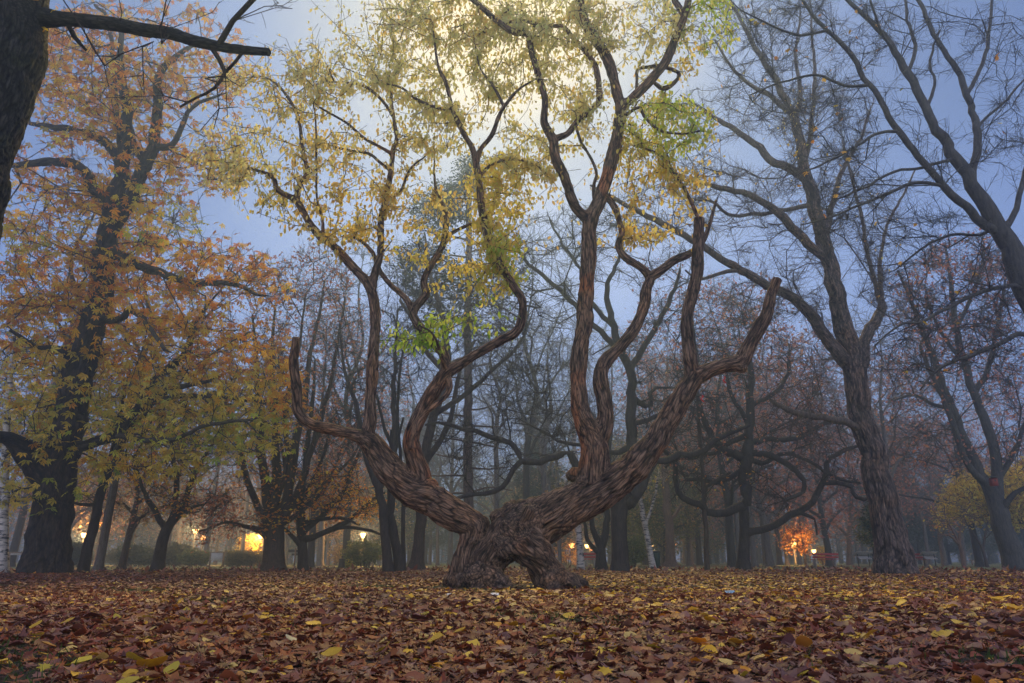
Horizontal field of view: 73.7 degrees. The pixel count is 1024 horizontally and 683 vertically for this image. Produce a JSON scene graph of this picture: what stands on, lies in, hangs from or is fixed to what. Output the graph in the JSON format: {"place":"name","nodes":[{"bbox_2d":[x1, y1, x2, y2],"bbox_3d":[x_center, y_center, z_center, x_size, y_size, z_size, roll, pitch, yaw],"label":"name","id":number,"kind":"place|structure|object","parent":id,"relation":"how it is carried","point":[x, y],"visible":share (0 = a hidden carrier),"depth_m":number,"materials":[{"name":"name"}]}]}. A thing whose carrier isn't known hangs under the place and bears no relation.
{"place":"outdoors","nodes":[
{"label":"outdoors","id":0,"kind":"place"},
{"bbox_2d":[11,562,1009,572],"bbox_3d":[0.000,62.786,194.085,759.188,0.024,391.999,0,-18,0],"label":"lawn","id":1,"kind":"structure","parent":0,"point":[955,564],"depth_m":45.46,"materials":[{"name":"green dry fallen leaves"}]},
{"bbox_2d":[0,244,144,566],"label":"bare tree","id":2,"kind":"object","parent":1,"relation":"on","point":[17,536],"visible":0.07,"depth_m":44.68,"materials":[{"name":"brown plant"}]},
{"bbox_2d":[2,144,154,550],"bbox_3d":[-16.993,-0.073,25.968,5.630,17.021,5.907,13,-20,-39],"label":"slender tree","id":3,"kind":"object","parent":1,"relation":"on","point":[70,275],"visible":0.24,"depth_m":26.22,"materials":[{"name":"brown plant"}]},
{"bbox_2d":[0,374,168,530],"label":"rusty tree","id":4,"kind":"object","parent":1,"relation":"on","point":[77,513],"visible":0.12,"depth_m":43.70,"materials":[{"name":"brown plant"}]},
{"bbox_2d":[71,465,143,554],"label":"olive green tree","id":5,"kind":"object","parent":1,"relation":"on","point":[78,535],"visible":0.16,"depth_m":77.19,"materials":[{"name":"green plant"}]},
{"bbox_2d":[72,467,151,564],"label":"straw leaved tree","id":6,"kind":"object","parent":1,"relation":"on","point":[81,525],"visible":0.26,"depth_m":59.72,"materials":[{"name":"yellow plant"}]},
{"bbox_2d":[114,542,150,566],"bbox_3d":[-25.447,14.346,45.839,2.170,1.751,2.438,12,-21,-33],"label":"juniper bush","id":7,"kind":"object","parent":1,"relation":"on","point":[138,554],"visible":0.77,"depth_m":45.54,"materials":[{"name":"green plant"}]},
{"bbox_2d":[74,336,202,571],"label":"slanting tree","id":8,"kind":"object","parent":1,"relation":"on","point":[85,559],"visible":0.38,"depth_m":22.51,"materials":[{"name":"brown plant"}]},
{"bbox_2d":[75,399,219,568],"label":"straw leaved tree","id":9,"kind":"object","parent":1,"relation":"on","point":[134,519],"visible":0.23,"depth_m":28.94,"materials":[{"name":"brown plant"}]},
{"bbox_2d":[84,181,217,570],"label":"slender tree","id":10,"kind":"object","parent":1,"relation":"on","point":[99,562],"visible":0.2,"depth_m":26.54,"materials":[{"name":"brown plant"}]},
{"bbox_2d":[117,468,201,548],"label":"olive green tree","id":11,"kind":"object","parent":1,"relation":"on","point":[150,542],"visible":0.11,"depth_m":82.01,"materials":[{"name":"green plant"}]},
{"bbox_2d":[96,286,233,543],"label":"bare tree","id":12,"kind":"object","parent":1,"relation":"on","point":[134,532],"visible":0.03,"depth_m":57.63,"materials":[{"name":"brown plant"}]},
{"bbox_2d":[132,479,207,541],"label":"straw leaved tree","id":13,"kind":"object","parent":1,"relation":"on","point":[157,529],"visible":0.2,"depth_m":75.09,"materials":[{"name":"yellow plant"}]},
{"bbox_2d":[110,387,250,570],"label":"forked maple tree","id":14,"kind":"object","parent":1,"relation":"on","point":[178,511],"visible":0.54,"depth_m":25.00,"materials":[{"name":"brown plant"}]},
{"bbox_2d":[165,541,195,565],"bbox_3d":[-23.338,14.845,47.757,2.803,1.848,2.311,0,-18,0],"label":"juniper bush","id":15,"kind":"object","parent":1,"relation":"on","point":[174,548],"visible":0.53,"depth_m":47.24,"materials":[{"name":"green plant"}]},
{"bbox_2d":[134,369,241,544],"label":"bare tree","id":16,"kind":"object","parent":1,"relation":"on","point":[179,536],"visible":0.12,"depth_m":64.83,"materials":[{"name":"brown plant"}]},
{"bbox_2d":[176,546,213,566],"bbox_3d":[-20.775,14.130,44.795,2.405,1.362,2.359,-6,-19,19],"label":"juniper bush","id":17,"kind":"object","parent":1,"relation":"on","point":[198,557],"visible":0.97,"depth_m":44.34,"materials":[{"name":"green plant"}]},
{"bbox_2d":[188,476,257,564],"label":"straw leaved tree","id":18,"kind":"object","parent":1,"relation":"on","point":[218,540],"visible":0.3,"depth_m":67.10,"materials":[{"name":"yellow plant"}]},
{"bbox_2d":[195,307,270,565],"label":"slender tree","id":19,"kind":"object","parent":1,"relation":"on","point":[206,546],"visible":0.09,"depth_m":49.58,"materials":[{"name":"brown plant"}]},
{"bbox_2d":[196,450,271,562],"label":"rusty tree","id":20,"kind":"object","parent":1,"relation":"on","point":[230,542],"visible":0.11,"depth_m":76.86,"materials":[{"name":"brown plant"}]},
{"bbox_2d":[201,431,282,550],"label":"bare tree","id":21,"kind":"object","parent":1,"relation":"on","point":[238,534],"visible":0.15,"depth_m":68.93,"materials":[{"name":"brown plant"}]},
{"bbox_2d":[232,533,262,551],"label":"yellow sapling","id":22,"kind":"object","parent":1,"relation":"on","point":[248,540],"visible":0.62,"depth_m":63.00,"materials":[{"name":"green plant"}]},
{"bbox_2d":[242,549,262,566],"bbox_3d":[-16.509,13.925,43.871,1.550,1.209,1.390,0,-18,0],"label":"clipped bush","id":23,"kind":"object","parent":1,"relation":"on","point":[256,557],"visible":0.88,"depth_m":43.56,"materials":[{"name":"green plant"}]},
{"bbox_2d":[230,356,278,551],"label":"slender tree","id":24,"kind":"object","parent":1,"relation":"on","point":[243,539],"visible":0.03,"depth_m":60.09,"materials":[{"name":"grey plant"}]},
{"bbox_2d":[175,231,378,570],"bbox_3d":[-9.525,1.385,27.858,9.212,15.442,7.277,0,-18,0],"label":"beech tree","id":25,"kind":"object","parent":1,"relation":"on","point":[274,513],"visible":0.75,"depth_m":26.77,"materials":[{"name":"brown plant"}]},
{"bbox_2d":[267,358,343,564],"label":"bare tree","id":26,"kind":"object","parent":1,"relation":"on","point":[286,546],"visible":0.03,"depth_m":69.12,"materials":[{"name":"brown plant"}]},
{"bbox_2d":[234,291,417,567],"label":"rusty tree","id":27,"kind":"object","parent":1,"relation":"on","point":[311,551],"visible":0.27,"depth_m":39.80,"materials":[{"name":"brown plant"}]},
{"bbox_2d":[263,357,397,570],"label":"lime tree","id":28,"kind":"object","parent":1,"relation":"on","point":[300,542],"visible":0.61,"depth_m":26.86,"materials":[{"name":"brown plant"}]},
{"bbox_2d":[260,308,405,565],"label":"bare tree","id":29,"kind":"object","parent":1,"relation":"on","point":[320,553],"visible":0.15,"depth_m":49.53,"materials":[{"name":"brown plant"}]},
{"bbox_2d":[309,463,386,545],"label":"straw leaved tree","id":30,"kind":"object","parent":1,"relation":"on","point":[354,520],"visible":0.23,"depth_m":53.91,"materials":[{"name":"brown plant"}]},
{"bbox_2d":[338,538,381,567],"bbox_3d":[-8.288,11.849,38.219,2.848,1.672,2.657,0,-18,0],"label":"many stemmed shrub","id":31,"kind":"object","parent":1,"relation":"on","point":[354,555],"visible":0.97,"depth_m":37.78,"materials":[{"name":"green plant"}]},
{"bbox_2d":[276,215,447,565],"bbox_3d":[-10.044,2.581,45.149,12.179,23.748,12.164,-6,-19,20],"label":"bare tree","id":32,"kind":"object","parent":1,"relation":"on","point":[346,534],"visible":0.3,"depth_m":44.95,"materials":[{"name":"brown plant"}]},
{"bbox_2d":[323,389,431,565],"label":"bare tree","id":33,"kind":"object","parent":1,"relation":"on","point":[369,537],"visible":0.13,"depth_m":54.53,"materials":[{"name":"grey plant"}]},
{"bbox_2d":[352,462,447,556],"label":"olive green tree","id":34,"kind":"object","parent":1,"relation":"on","point":[409,512],"visible":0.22,"depth_m":63.22,"materials":[{"name":"green plant"}]},
{"bbox_2d":[357,316,475,564],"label":"bare tree","id":35,"kind":"object","parent":1,"relation":"on","point":[408,551],"visible":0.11,"depth_m":71.81,"materials":[{"name":"brown plant"}]},
{"bbox_2d":[395,418,455,563],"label":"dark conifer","id":36,"kind":"object","parent":1,"relation":"on","point":[441,537],"visible":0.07,"depth_m":76.95,"materials":[{"name":"green plant"}]},
{"bbox_2d":[421,398,459,564],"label":"slender tree","id":37,"kind":"object","parent":1,"relation":"on","point":[437,528],"visible":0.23,"depth_m":60.81,"materials":[{"name":"grey plant"}]},
{"bbox_2d":[399,343,512,564],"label":"bare tree","id":38,"kind":"object","parent":1,"relation":"on","point":[450,539],"visible":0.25,"depth_m":63.06,"materials":[{"name":"brown plant"}]},
{"bbox_2d":[384,144,542,507],"bbox_3d":[-2.573,-0.499,34.833,8.425,23.227,7.077,0,-18,0],"label":"pine tree","id":39,"kind":"object","parent":1,"relation":"on","point":[468,256],"visible":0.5,"depth_m":35.17,"materials":[{"name":"green plant"}]},
{"bbox_2d":[383,235,544,569],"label":"plane tree","id":40,"kind":"object","parent":1,"relation":"on","point":[418,553],"visible":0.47,"depth_m":29.58,"materials":[{"name":"brown plant"}]},
{"bbox_2d":[444,443,489,550],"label":"tree","id":41,"kind":"object","parent":1,"relation":"on","point":[455,535],"visible":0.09,"depth_m":89.58,"materials":[{"name":"green plant"}]},
{"bbox_2d":[438,393,542,512],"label":"bare tree","id":42,"kind":"object","parent":1,"relation":"on","point":[500,498],"visible":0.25,"depth_m":59.27,"materials":[{"name":"grey plant"}]},
{"bbox_2d":[455,290,538,509],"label":"slender tree","id":43,"kind":"object","parent":1,"relation":"on","point":[496,479],"visible":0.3,"depth_m":42.61,"materials":[{"name":"grey plant"}]},
{"bbox_2d":[9,459,1022,563],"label":"woodland","id":44,"kind":"object","parent":1,"relation":"on","point":[993,557],"visible":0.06,"depth_m":106.11,"materials":[{"name":"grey plant"}]},
{"bbox_2d":[478,466,563,523],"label":"olive green tree","id":45,"kind":"object","parent":1,"relation":"on","point":[501,504],"visible":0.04,"depth_m":75.90,"materials":[{"name":"green plant"}]},
{"bbox_2d":[437,213,606,566],"bbox_3d":[0.695,2.659,47.588,13.220,25.102,13.203,-6,-18,17],"label":"bare tree","id":46,"kind":"object","parent":1,"relation":"on","point":[526,479],"visible":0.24,"depth_m":46.57,"materials":[{"name":"brown plant"}]},
{"bbox_2d":[505,319,571,492],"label":"slender tree","id":47,"kind":"object","parent":1,"relation":"on","point":[545,464],"visible":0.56,"depth_m":40.83,"materials":[{"name":"grey plant"}]},
{"bbox_2d":[502,389,582,550],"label":"dark conifer","id":48,"kind":"object","parent":1,"relation":"on","point":[533,490],"visible":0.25,"depth_m":58.59,"materials":[{"name":"green plant"}]},
{"bbox_2d":[476,300,624,548],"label":"bare tree","id":49,"kind":"object","parent":1,"relation":"on","point":[548,486],"visible":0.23,"depth_m":52.20,"materials":[{"name":"brown plant"}]},
{"bbox_2d":[526,350,579,562],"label":"slender tree","id":50,"kind":"object","parent":1,"relation":"on","point":[559,540],"visible":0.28,"depth_m":49.72,"materials":[{"name":"grey plant"}]},
{"bbox_2d":[544,371,591,569],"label":"birch tree","id":51,"kind":"object","parent":1,"relation":"on","point":[580,554],"visible":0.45,"depth_m":27.89,"materials":[{"name":"grey plant"}]},
{"bbox_2d":[561,387,623,569],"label":"alder tree","id":52,"kind":"object","parent":1,"relation":"on","point":[599,550],"visible":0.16,"depth_m":28.18,"materials":[{"name":"brown plant"}]},
{"bbox_2d":[549,314,670,553],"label":"bare tree","id":53,"kind":"object","parent":1,"relation":"on","point":[612,388],"visible":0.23,"depth_m":46.86,"materials":[{"name":"grey plant"}]},
{"bbox_2d":[563,437,687,565],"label":"olive green tree","id":54,"kind":"object","parent":1,"relation":"on","point":[636,519],"visible":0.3,"depth_m":47.74,"materials":[{"name":"green plant"}]},
{"bbox_2d":[608,532,647,566],"bbox_3d":[6.608,11.703,38.258,2.188,1.965,1.960,8,-20,-24],"label":"green shrub","id":55,"kind":"object","parent":1,"relation":"on","point":[638,551],"visible":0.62,"depth_m":37.95,"materials":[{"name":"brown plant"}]},
{"bbox_2d":[587,330,693,564],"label":"bare tree","id":56,"kind":"object","parent":1,"relation":"on","point":[626,397],"visible":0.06,"depth_m":66.29,"materials":[{"name":"brown plant"}]},
{"bbox_2d":[611,409,671,568],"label":"birch tree","id":57,"kind":"object","parent":1,"relation":"on","point":[644,521],"visible":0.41,"depth_m":29.01,"materials":[{"name":"grey plant"}]},
{"bbox_2d":[638,336,704,566],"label":"grey tree","id":58,"kind":"object","parent":1,"relation":"on","point":[670,554],"visible":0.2,"depth_m":40.73,"materials":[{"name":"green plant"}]},
{"bbox_2d":[628,457,718,564],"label":"olive green tree","id":59,"kind":"object","parent":1,"relation":"on","point":[684,524],"visible":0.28,"depth_m":53.04,"materials":[{"name":"green plant"}]},
{"bbox_2d":[637,354,736,565],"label":"bare tree","id":60,"kind":"object","parent":1,"relation":"on","point":[689,558],"visible":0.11,"depth_m":56.50,"materials":[{"name":"grey plant"}]},
{"bbox_2d":[613,346,766,564],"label":"rusty tree","id":61,"kind":"object","parent":1,"relation":"on","point":[699,559],"visible":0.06,"depth_m":63.62,"materials":[{"name":"brown plant"}]},
{"bbox_2d":[672,291,719,569],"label":"thin tree","id":62,"kind":"object","parent":1,"relation":"on","point":[706,545],"visible":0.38,"depth_m":27.14,"materials":[{"name":"brown plant"}]},
{"bbox_2d":[602,264,837,567],"bbox_3d":[12.138,4.095,40.222,13.681,17.865,13.065,-5,-17,17],"label":"rusty tree","id":63,"kind":"object","parent":1,"relation":"on","point":[729,532],"visible":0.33,"depth_m":39.30,"materials":[{"name":"brown plant"}]},
{"bbox_2d":[693,306,758,556],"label":"slender tree","id":64,"kind":"object","parent":1,"relation":"on","point":[736,518],"visible":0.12,"depth_m":48.24,"materials":[{"name":"grey plant"}]},
{"bbox_2d":[693,268,775,566],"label":"slender tree","id":65,"kind":"object","parent":1,"relation":"on","point":[754,561],"visible":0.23,"depth_m":44.98,"materials":[{"name":"grey plant"}]},
{"bbox_2d":[669,388,801,564],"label":"plum leaved tree","id":66,"kind":"object","parent":1,"relation":"on","point":[720,522],"visible":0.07,"depth_m":71.86,"materials":[{"name":"brown plant"}]},
{"bbox_2d":[643,273,866,569],"bbox_3d":[10.201,2.710,28.502,10.764,13.296,7.571,0,-18,0],"label":"gnarled oak tree","id":67,"kind":"object","parent":1,"relation":"on","point":[745,458],"visible":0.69,"depth_m":27.57,"materials":[{"name":"brown plant"}]},
{"bbox_2d":[658,328,857,565],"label":"rusty tree","id":68,"kind":"object","parent":1,"relation":"on","point":[768,555],"visible":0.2,"depth_m":48.64,"materials":[{"name":"brown plant"}]},
{"bbox_2d":[677,363,859,564],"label":"plum leaved tree","id":69,"kind":"object","parent":1,"relation":"on","point":[779,559],"visible":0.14,"depth_m":61.05,"materials":[{"name":"brown plant"}]},
{"bbox_2d":[775,521,819,564],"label":"orange sapling","id":70,"kind":"object","parent":1,"relation":"on","point":[793,533],"visible":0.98,"depth_m":51.62,"materials":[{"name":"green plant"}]},
{"bbox_2d":[708,320,940,565],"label":"plum leaved tree","id":71,"kind":"object","parent":1,"relation":"on","point":[822,521],"visible":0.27,"depth_m":50.17,"materials":[{"name":"brown plant"}]},
{"bbox_2d":[787,414,897,564],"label":"bare tree","id":72,"kind":"object","parent":1,"relation":"on","point":[849,560],"visible":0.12,"depth_m":59.51,"materials":[{"name":"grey plant"}]},
{"bbox_2d":[782,408,926,563],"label":"plum leaved tree","id":73,"kind":"object","parent":1,"relation":"on","point":[862,547],"visible":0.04,"depth_m":81.05,"materials":[{"name":"brown plant"}]},
{"bbox_2d":[851,501,873,558],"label":"young conifer","id":74,"kind":"object","parent":1,"relation":"on","point":[866,535],"visible":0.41,"depth_m":32.62,"materials":[{"name":"green plant"}]},
{"bbox_2d":[798,293,963,477],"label":"bare tree","id":75,"kind":"object","parent":1,"relation":"on","point":[881,415],"visible":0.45,"depth_m":36.46,"materials":[{"name":"brown plant"}]},
{"bbox_2d":[852,402,923,548],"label":"dark conifer","id":76,"kind":"object","parent":1,"relation":"on","point":[909,529],"visible":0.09,"depth_m":67.19,"materials":[{"name":"green plant"}]},
{"bbox_2d":[884,406,953,564],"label":"bare tree","id":77,"kind":"object","parent":1,"relation":"on","point":[924,536],"visible":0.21,"depth_m":64.02,"materials":[{"name":"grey plant"}]},
{"bbox_2d":[891,447,948,563],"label":"dark conifer","id":78,"kind":"object","parent":1,"relation":"on","point":[919,548],"visible":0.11,"depth_m":78.28,"materials":[{"name":"green plant"}]},
{"bbox_2d":[857,406,989,565],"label":"rusty tree","id":79,"kind":"object","parent":1,"relation":"on","point":[944,561],"visible":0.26,"depth_m":54.14,"materials":[{"name":"brown plant"}]},
{"bbox_2d":[841,312,1023,566],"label":"rusty tree","id":80,"kind":"object","parent":1,"relation":"on","point":[978,558],"visible":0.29,"depth_m":45.87,"materials":[{"name":"brown plant"}]},
{"bbox_2d":[907,447,983,564],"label":"bare tree","id":81,"kind":"object","parent":1,"relation":"on","point":[962,539],"visible":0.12,"depth_m":58.34,"materials":[{"name":"grey plant"}]},
{"bbox_2d":[915,447,979,563],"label":"dark conifer","id":82,"kind":"object","parent":1,"relation":"on","point":[949,548],"visible":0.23,"depth_m":74.78,"materials":[{"name":"green plant"}]},
{"bbox_2d":[876,227,1023,569],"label":"oak tree","id":83,"kind":"object","parent":1,"relation":"on","point":[1011,549],"visible":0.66,"depth_m":27.02,"materials":[{"name":"rough bark"},{"name":"leaf"}]},
{"bbox_2d":[923,487,980,567],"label":"forked tree","id":84,"kind":"object","parent":1,"relation":"on","point":[956,539],"visible":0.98,"depth_m":38.65,"materials":[{"name":"brown plant"}]},
{"bbox_2d":[956,498,992,566],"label":"forked tree","id":85,"kind":"object","parent":1,"relation":"on","point":[982,547],"visible":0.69,"depth_m":40.25,"materials":[{"name":"brown plant"}]},
{"bbox_2d":[930,456,1023,532],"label":"yellow tree","id":86,"kind":"object","parent":1,"relation":"on","point":[969,489],"visible":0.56,"depth_m":41.44,"materials":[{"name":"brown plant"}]},
{"bbox_2d":[930,390,1023,547],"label":"rusty tree","id":87,"kind":"object","parent":1,"relation":"on","point":[979,425],"visible":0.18,"depth_m":64.27,"materials":[{"name":"brown plant"}]},
{"bbox_2d":[956,471,998,563],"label":"dark conifer","id":88,"kind":"object","parent":1,"relation":"on","point":[987,549],"visible":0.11,"depth_m":81.97,"materials":[{"name":"green plant"}]},
{"bbox_2d":[0,561,1023,682],"bbox_3d":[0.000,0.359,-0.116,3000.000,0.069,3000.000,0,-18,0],"label":"ground","id":89,"kind":"structure","parent":0,"point":[3,677],"depth_m":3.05,"materials":[{"name":"brown plant"}]},
{"bbox_2d":[0,335,37,572],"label":"birch tree","id":90,"kind":"object","parent":89,"relation":"on","point":[4,542],"visible":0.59,"depth_m":21.09,"materials":[{"name":"white plant"}]},
{"bbox_2d":[0,0,297,239],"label":"foreground tree","id":91,"kind":"object","parent":89,"relation":"on","point":[25,25],"visible":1,"depth_m":8.19,"materials":[{"name":"brown plant"}]},
{"bbox_2d":[136,655,167,666],"bbox_3d":[-1.327,1.180,2.516,0.102,0.045,0.088,9,-20,-27],"label":"fallen leaf","id":92,"kind":"object","parent":89,"relation":"on","point":[154,662],"visible":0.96,"depth_m":2.50,"materials":[{"name":"yellow plant"}]},
{"bbox_2d":[0,0,320,572],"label":"chestnut tree","id":93,"kind":"object","parent":89,"relation":"on","point":[49,468],"visible":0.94,"depth_m":22.62,"materials":[{"name":"orange plant"}]},
{"bbox_2d":[319,300,404,571],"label":"wavy tree","id":94,"kind":"object","parent":89,"relation":"on","point":[387,559],"visible":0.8,"depth_m":23.97,"materials":[{"name":"brown plant"}]},
{"bbox_2d":[365,263,442,570],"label":"wavy tree","id":95,"kind":"object","parent":89,"relation":"on","point":[398,562],"visible":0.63,"depth_m":24.77,"materials":[{"name":"brown plant"}]},
{"bbox_2d":[376,290,432,570],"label":"wavy tree","id":96,"kind":"object","parent":89,"relation":"on","point":[403,508],"visible":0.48,"depth_m":25.39,"materials":[{"name":"brown plant"}]},
{"bbox_2d":[174,0,781,588],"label":"forked tree","id":97,"kind":"object","parent":89,"relation":"on","point":[528,532],"visible":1,"depth_m":13.13,"materials":[{"name":"brown plant"}]},
{"bbox_2d":[421,196,752,570],"bbox_3d":[2.935,0.592,26.168,13.314,15.862,7.518,0,-18,0],"label":"spreading oak tree","id":98,"kind":"object","parent":89,"relation":"on","point":[619,513],"visible":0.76,"depth_m":25.42,"materials":[{"name":"brown plant"}]},
{"bbox_2d":[590,0,925,573],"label":"poplar tree","id":99,"kind":"object","parent":89,"relation":"on","point":[894,551],"visible":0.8,"depth_m":22.21,"materials":[{"name":"brown plant"}]},
{"bbox_2d":[705,0,1023,398],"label":"maple tree","id":100,"kind":"object","parent":89,"relation":"on","point":[993,223],"visible":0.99,"depth_m":15.21,"materials":[{"name":"rough bark"},{"name":"leaf"}]},
{"bbox_2d":[0,0,1023,560],"label":"sky","id":101,"kind":"structure","parent":0,"point":[292,24],"materials":[{"name":"blue"}]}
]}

